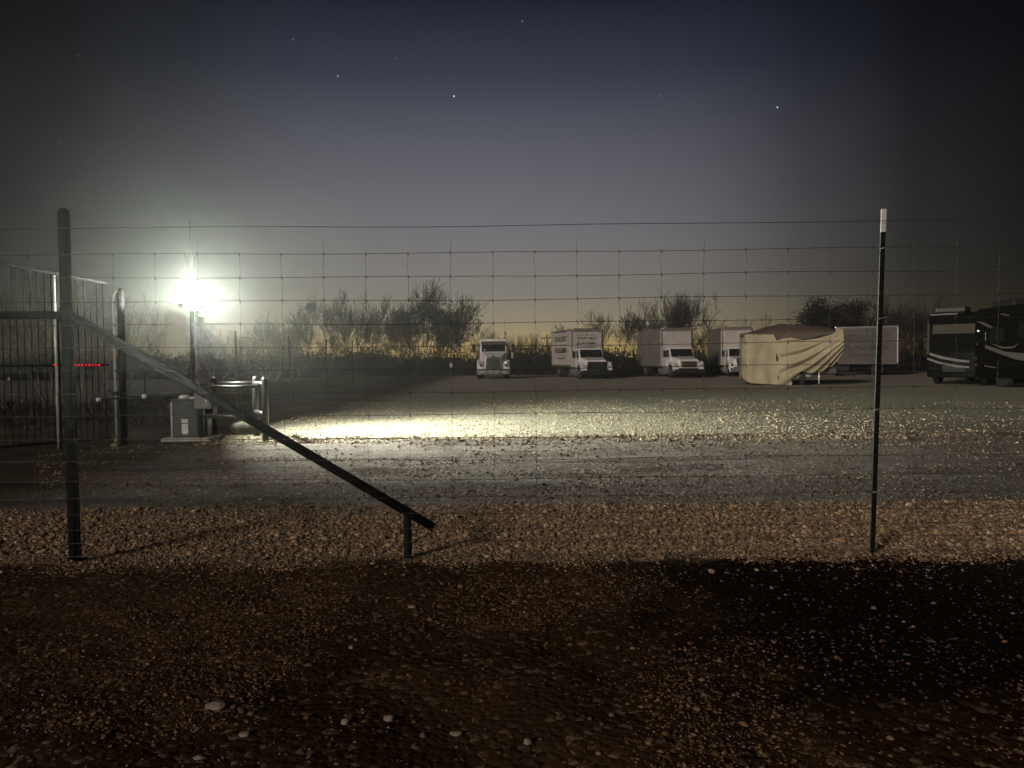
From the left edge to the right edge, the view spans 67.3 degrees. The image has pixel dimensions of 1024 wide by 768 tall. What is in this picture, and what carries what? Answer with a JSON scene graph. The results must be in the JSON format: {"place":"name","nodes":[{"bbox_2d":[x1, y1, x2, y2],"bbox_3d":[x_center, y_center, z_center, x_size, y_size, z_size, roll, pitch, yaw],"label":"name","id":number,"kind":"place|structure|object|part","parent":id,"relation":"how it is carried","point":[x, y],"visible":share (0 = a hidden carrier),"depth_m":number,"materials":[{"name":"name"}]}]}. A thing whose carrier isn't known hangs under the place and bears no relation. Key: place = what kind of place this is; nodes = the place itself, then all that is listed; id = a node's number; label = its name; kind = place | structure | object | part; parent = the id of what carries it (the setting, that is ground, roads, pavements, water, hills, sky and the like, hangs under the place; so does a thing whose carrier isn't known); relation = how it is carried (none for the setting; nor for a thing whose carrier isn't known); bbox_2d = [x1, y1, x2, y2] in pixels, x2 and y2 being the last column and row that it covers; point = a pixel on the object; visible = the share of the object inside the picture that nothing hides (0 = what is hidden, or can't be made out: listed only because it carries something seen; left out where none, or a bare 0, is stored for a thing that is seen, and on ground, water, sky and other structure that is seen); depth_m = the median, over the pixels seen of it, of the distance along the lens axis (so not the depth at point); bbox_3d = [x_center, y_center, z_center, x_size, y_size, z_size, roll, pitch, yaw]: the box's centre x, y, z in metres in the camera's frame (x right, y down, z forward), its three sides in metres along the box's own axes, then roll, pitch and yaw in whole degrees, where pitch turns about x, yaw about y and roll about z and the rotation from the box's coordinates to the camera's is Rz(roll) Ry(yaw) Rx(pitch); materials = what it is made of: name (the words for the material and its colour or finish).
{"place":"outdoors","nodes":[
{"label":"outdoors","id":0,"kind":"place"},
{"bbox_2d":[0,378,316,409],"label":"field","id":1,"kind":"structure","parent":0,"point":[168,386],"depth_m":48.45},
{"bbox_2d":[0,287,13,359],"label":"bare tree","id":2,"kind":"object","parent":1,"relation":"on","point":[3,319],"visible":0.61,"depth_m":25.73,"materials":[{"name":"brown plant"}]},
{"bbox_2d":[0,270,100,405],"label":"bare tree","id":3,"kind":"object","parent":1,"relation":"on","point":[12,329],"visible":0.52,"depth_m":26.71,"materials":[{"name":"brown plant"}]},
{"bbox_2d":[0,393,173,435],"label":"weeds","id":4,"kind":"object","parent":1,"relation":"on","point":[51,411],"visible":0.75,"depth_m":18.76,"materials":[{"name":"brown plant"}]},
{"bbox_2d":[51,283,145,403],"bbox_3d":[-15.084,-1.497,27.802,3.098,4.988,3.202,-2,3,-44],"label":"bare tree","id":5,"kind":"object","parent":1,"relation":"on","point":[82,374],"visible":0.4,"depth_m":27.66,"materials":[{"name":"brown plant"}]},
{"bbox_2d":[112,288,127,444],"bbox_3d":[-7.039,-0.206,13.791,0.124,3.020,0.220,1,2,40],"label":"gate post","id":6,"kind":"object","parent":1,"relation":"on","point":[119,292],"visible":0.79,"depth_m":13.78,"materials":[{"name":"metal"}]},
{"bbox_2d":[73,282,171,402],"bbox_3d":[-14.494,-1.450,28.198,3.595,4.919,4.686,-2,2,-34],"label":"bare tree","id":7,"kind":"object","parent":1,"relation":"on","point":[126,336],"visible":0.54,"depth_m":27.54,"materials":[{"name":"brown plant"}]},
{"bbox_2d":[96,368,221,441],"bbox_3d":[-6.543,0.465,14.363,2.127,1.532,0.999,-1,2,-27],"label":"gate operator","id":8,"kind":"object","parent":1,"relation":"on","point":[184,418],"visible":0.72,"depth_m":14.38,"materials":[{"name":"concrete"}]},
{"bbox_2d":[178,324,259,379],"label":"bare tree","id":9,"kind":"object","parent":1,"relation":"on","point":[209,345],"visible":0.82,"depth_m":65.88,"materials":[{"name":"brown plant"}]},
{"bbox_2d":[198,376,268,441],"bbox_3d":[-5.236,0.560,14.727,1.530,1.395,1.320,0,2,0],"label":"pipe guard","id":10,"kind":"object","parent":1,"relation":"on","point":[255,384],"visible":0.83,"depth_m":14.33,"materials":[{"name":"paint"}]},
{"bbox_2d":[194,390,211,408],"bbox_3d":[-5.714,0.259,14.195,0.280,0.400,0.142,0,2,0],"label":"control box","id":11,"kind":"object","parent":10,"relation":"attached to","point":[201,403],"visible":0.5,"depth_m":14.14,"materials":[{"name":"grey metal"}]},
{"bbox_2d":[194,393,208,407],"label":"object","id":12,"kind":"structure","parent":11,"relation":"in","point":[199,402],"depth_m":14.14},
{"bbox_2d":[223,323,317,380],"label":"bare tree","id":13,"kind":"object","parent":1,"relation":"on","point":[274,344],"visible":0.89,"depth_m":59.98,"materials":[{"name":"brown plant"}]},
{"bbox_2d":[244,308,317,361],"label":"bare tree","id":14,"kind":"object","parent":1,"relation":"on","point":[267,327],"visible":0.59,"depth_m":75.35,"materials":[{"name":"brown plant"}]},
{"bbox_2d":[279,295,347,356],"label":"bare tree","id":15,"kind":"object","parent":1,"relation":"on","point":[304,322],"visible":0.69,"depth_m":75.30,"materials":[{"name":"brown plant"}]},
{"bbox_2d":[304,301,316,313],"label":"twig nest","id":16,"kind":"object","parent":15,"relation":"on","point":[310,307],"visible":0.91,"depth_m":75.36,"materials":[{"name":"plant"}]},
{"bbox_2d":[312,289,385,356],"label":"bare tree","id":17,"kind":"object","parent":1,"relation":"on","point":[343,318],"visible":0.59,"depth_m":76.88,"materials":[{"name":"brown plant"}]},
{"bbox_2d":[327,291,398,349],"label":"bare tree","id":18,"kind":"object","parent":1,"relation":"on","point":[346,328],"visible":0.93,"depth_m":75.38,"materials":[{"name":"brown plant"}]},
{"bbox_2d":[372,338,413,358],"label":"bare tree","id":19,"kind":"object","parent":1,"relation":"on","point":[393,346],"visible":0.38,"depth_m":76.60,"materials":[{"name":"brown plant"}]},
{"bbox_2d":[372,278,493,359],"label":"bare tree","id":20,"kind":"object","parent":1,"relation":"on","point":[435,317],"visible":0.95,"depth_m":76.29,"materials":[{"name":"brown plant"}]},
{"bbox_2d":[0,311,926,380],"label":"undergrowth","id":21,"kind":"object","parent":1,"relation":"on","point":[523,363],"visible":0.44,"depth_m":69.46,"materials":[{"name":"plant"}]},
{"bbox_2d":[469,327,515,358],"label":"bare tree","id":22,"kind":"object","parent":1,"relation":"on","point":[476,346],"visible":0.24,"depth_m":91.62,"materials":[{"name":"brown plant"}]},
{"bbox_2d":[507,333,544,353],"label":"bare tree","id":23,"kind":"object","parent":1,"relation":"on","point":[521,341],"visible":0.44,"depth_m":91.27,"materials":[{"name":"brown plant"}]},
{"bbox_2d":[530,323,574,352],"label":"bare tree","id":24,"kind":"object","parent":1,"relation":"on","point":[557,329],"visible":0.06,"depth_m":88.41,"materials":[{"name":"brown plant"}]},
{"bbox_2d":[580,304,640,354],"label":"bare tree","id":25,"kind":"object","parent":1,"relation":"on","point":[627,325],"visible":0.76,"depth_m":79.32,"materials":[{"name":"brown plant"}]},
{"bbox_2d":[616,309,660,351],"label":"bare tree","id":26,"kind":"object","parent":1,"relation":"on","point":[640,327],"visible":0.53,"depth_m":81.79,"materials":[{"name":"brown plant"}]},
{"bbox_2d":[633,291,705,352],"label":"bare tree","id":27,"kind":"object","parent":1,"relation":"on","point":[671,317],"visible":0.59,"depth_m":79.15,"materials":[{"name":"brown plant"}]},
{"bbox_2d":[664,291,727,345],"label":"bare tree","id":28,"kind":"object","parent":1,"relation":"on","point":[692,316],"visible":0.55,"depth_m":81.78,"materials":[{"name":"brown plant"}]},
{"bbox_2d":[692,322,732,355],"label":"bare tree","id":29,"kind":"object","parent":1,"relation":"on","point":[700,342],"visible":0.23,"depth_m":79.16,"materials":[{"name":"brown plant"}]},
{"bbox_2d":[735,313,778,329],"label":"bare tree","id":30,"kind":"object","parent":1,"relation":"on","point":[761,323],"visible":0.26,"depth_m":74.13,"materials":[{"name":"brown plant"}]},
{"bbox_2d":[789,293,877,329],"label":"evergreen tree","id":31,"kind":"object","parent":1,"relation":"on","point":[821,313],"visible":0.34,"depth_m":71.34,"materials":[{"name":"green plant"}]},
{"bbox_2d":[860,292,920,350],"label":"bare tree","id":32,"kind":"object","parent":1,"relation":"on","point":[892,320],"visible":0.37,"depth_m":74.17,"materials":[{"name":"brown plant"}]},
{"bbox_2d":[888,290,955,353],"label":"bare tree","id":33,"kind":"object","parent":1,"relation":"on","point":[919,324],"visible":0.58,"depth_m":75.06,"materials":[{"name":"brown plant"}]},
{"bbox_2d":[0,371,1023,767],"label":"ground","id":34,"kind":"structure","parent":0,"point":[596,651],"depth_m":4.66,"materials":[{"name":"gravel"}]},
{"bbox_2d":[0,262,110,449],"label":"picket gate","id":35,"kind":"structure","parent":34,"relation":"on","point":[57,364],"depth_m":12.98,"materials":[{"name":"metal"}]},
{"bbox_2d":[110,443,120,446],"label":"stone","id":36,"kind":"object","parent":34,"relation":"on","point":[115,444],"visible":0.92,"depth_m":13.41,"materials":[{"name":"grey stone"}]},
{"bbox_2d":[168,219,216,396],"bbox_3d":[-5.924,-0.957,14.581,0.840,4.450,1.379,0,2,0],"label":"floodlight pole","id":37,"kind":"object","parent":34,"relation":"on","point":[196,307],"visible":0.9,"depth_m":14.89,"materials":[{"name":"galvanised steel"},{"name":"glowing lamp"}]},
{"bbox_2d":[193,754,205,759],"bbox_3d":[-1.178,1.409,2.899,0.049,0.020,0.030,0,2,0],"label":"stone","id":38,"kind":"object","parent":34,"relation":"on","point":[198,757],"visible":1,"depth_m":2.89,"materials":[{"name":"grey stone"}]},
{"bbox_2d":[205,701,228,710],"bbox_3d":[-1.278,1.388,3.316,0.104,0.032,0.063,0,2,0],"label":"stone","id":39,"kind":"object","parent":34,"relation":"on","point":[217,705],"visible":1,"depth_m":3.31,"materials":[{"name":"grey stone"}]},
{"bbox_2d":[0,208,435,561],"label":"braced corner post","id":40,"kind":"object","parent":34,"relation":"on","point":[65,314],"visible":0.84,"depth_m":5.77,"materials":[{"name":"metal"}]},
{"bbox_2d":[239,731,250,736],"bbox_3d":[-1.067,1.398,3.068,0.045,0.017,0.031,0,2,0],"label":"stone","id":41,"kind":"object","parent":34,"relation":"on","point":[244,734],"visible":1,"depth_m":3.06,"materials":[{"name":"grey stone"}]},
{"bbox_2d":[231,421,261,434],"bbox_3d":[-5.350,0.922,15.641,0.662,0.342,0.494,0,2,0],"label":"boulder","id":42,"kind":"object","parent":34,"relation":"on","point":[241,428],"visible":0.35,"depth_m":15.42,"materials":[{"name":"grey stone"}]},
{"bbox_2d":[234,331,418,406],"bbox_3d":[-7.395,-0.835,40.695,0.142,2.501,40.054,0,2,0],"label":"boundary fence","id":43,"kind":"object","parent":34,"relation":"on","point":[326,366],"visible":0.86,"depth_m":29.53,"materials":[{"name":"grey metal"}]},
{"bbox_2d":[341,718,349,724],"bbox_3d":[-0.686,1.392,3.168,0.033,0.026,0.032,1,3,43],"label":"stone","id":44,"kind":"object","parent":34,"relation":"on","point":[345,721],"visible":1,"depth_m":3.16,"materials":[{"name":"grey stone"}]},
{"bbox_2d":[383,715,394,721],"bbox_3d":[-0.516,1.406,3.228,0.048,0.029,0.030,0,2,0],"label":"stone","id":45,"kind":"object","parent":34,"relation":"on","point":[389,718],"visible":1,"depth_m":3.22,"materials":[{"name":"grey stone"}]},
{"bbox_2d":[450,731,462,735],"bbox_3d":[-0.227,1.419,3.118,0.055,0.019,0.032,0,2,0],"label":"stone","id":46,"kind":"object","parent":34,"relation":"on","point":[455,733],"visible":1,"depth_m":3.11,"materials":[{"name":"grey stone"}]},
{"bbox_2d":[473,321,513,378],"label":"semi tractor","id":47,"kind":"object","parent":34,"relation":"on","point":[497,356],"visible":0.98,"depth_m":56.69,"materials":[{"name":"white paint"}]},
{"bbox_2d":[0,219,1023,559],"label":"woven wire fence","id":48,"kind":"object","parent":34,"relation":"on","point":[494,413],"visible":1,"depth_m":5.75,"materials":[{"name":"grey metal"}]},
{"bbox_2d":[524,738,531,744],"bbox_3d":[0.061,1.408,3.029,0.030,0.024,0.028,-2,2,-39],"label":"stone","id":49,"kind":"object","parent":34,"relation":"on","point":[527,741],"visible":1,"depth_m":3.02,"materials":[{"name":"grey stone"}]},
{"bbox_2d":[551,328,612,378],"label":"box truck","id":50,"kind":"object","parent":34,"relation":"on","point":[582,356],"visible":0.97,"depth_m":56.52,"materials":[{"name":"white paint"}]},
{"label":"door","id":51,"kind":"part","parent":50,"relation":"part of","materials":[{"name":"white paint"}]},
{"bbox_2d":[636,328,704,377],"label":"box truck","id":52,"kind":"object","parent":34,"relation":"on","point":[650,357],"visible":0.96,"depth_m":56.81,"materials":[{"name":"white paint"}]},
{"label":"door","id":53,"kind":"part","parent":52,"relation":"part of","materials":[{"name":"white paint"}]},
{"bbox_2d":[707,327,752,375],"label":"box truck","id":54,"kind":"object","parent":34,"relation":"on","point":[724,354],"visible":0.68,"depth_m":59.69,"materials":[{"name":"white paint"}]},
{"bbox_2d":[739,324,855,384],"bbox_3d":[15.129,-1.601,40.870,5.802,3.227,2.700,0,2,16],"label":"camper trailer","id":55,"kind":"object","parent":34,"relation":"on","point":[801,332],"visible":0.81,"depth_m":39.77,"materials":[{"name":"metal"}]},
{"bbox_2d":[739,327,843,384],"bbox_3d":[14.062,-1.419,40.157,5.796,2.944,2.222,1,3,43],"label":"tarp","id":56,"kind":"object","parent":55,"relation":"hanging from","point":[758,361],"visible":0.93,"depth_m":39.78,"materials":[{"name":"beige fabric"}]},
{"bbox_2d":[811,326,900,374],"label":"trailer","id":57,"kind":"object","parent":34,"relation":"on","point":[859,347],"visible":0.68,"depth_m":58.26,"materials":[{"name":"white paint"}]},
{"bbox_2d":[869,209,888,553],"bbox_3d":[2.754,0.089,5.780,0.126,2.790,0.064,0,2,0],"label":"steel post","id":58,"kind":"object","parent":34,"relation":"on","point":[878,367],"visible":0.91,"depth_m":5.77,"materials":[{"name":"black metal"}]},
{"bbox_2d":[919,306,1019,383],"bbox_3d":[25.142,-2.050,41.294,9.250,3.920,3.100,-2,3,-44],"label":"motorhome","id":59,"kind":"object","parent":34,"relation":"on","point":[946,352],"visible":0.62,"depth_m":38.45,"materials":[{"name":"paint"}]},
{"bbox_2d":[975,299,1023,386],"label":"motorhome","id":60,"kind":"object","parent":34,"relation":"on","point":[1009,325],"visible":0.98,"depth_m":35.07,"materials":[{"name":"paint"}]},
{"bbox_2d":[977,331,985,372],"bbox_3d":[22.282,-1.505,36.462,0.061,2.002,0.717,0,2,4],"label":"door","id":61,"kind":"structure","parent":60,"relation":"in","point":[981,335],"depth_m":36.48,"materials":[{"name":"paint"}]},
{"bbox_2d":[989,327,1003,342],"bbox_3d":[22.274,-2.268,35.344,0.026,0.700,1.000,0,2,0],"label":"side window","id":62,"kind":"structure","parent":60,"relation":"in","point":[994,335],"depth_m":35.32,"materials":[{"name":"black glass"}]},
{"bbox_2d":[1018,322,1023,337],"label":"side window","id":63,"kind":"structure","parent":60,"relation":"in","point":[1020,324],"depth_m":33.62,"materials":[{"name":"black glass"}]},
{"bbox_2d":[0,499,1023,580],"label":"gravel","id":64,"kind":"structure","parent":0,"point":[987,539],"depth_m":6.54,"materials":[{"name":"gravel"}]},
{"bbox_2d":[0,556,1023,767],"bbox_3d":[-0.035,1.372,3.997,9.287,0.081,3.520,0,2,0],"label":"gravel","id":65,"kind":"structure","parent":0,"point":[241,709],"depth_m":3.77,"materials":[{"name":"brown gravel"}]},
{"bbox_2d":[0,0,1023,364],"label":"sky","id":66,"kind":"structure","parent":0,"point":[598,115],"materials":[{"name":"blue"}]},
{"bbox_2d":[37,431,1023,514],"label":"gravel","id":67,"kind":"structure","parent":0,"point":[681,504],"depth_m":9.72,"materials":[{"name":"grey gravel"}]},
{"bbox_2d":[192,390,1023,444],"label":"gravel","id":68,"kind":"structure","parent":0,"point":[541,431],"depth_m":17.19,"materials":[{"name":"grey gravel"}]},
{"bbox_2d":[274,424,1023,455],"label":"gravel","id":69,"kind":"structure","parent":0,"point":[693,438],"depth_m":13.63,"materials":[{"name":"grey gravel"}]}
]}

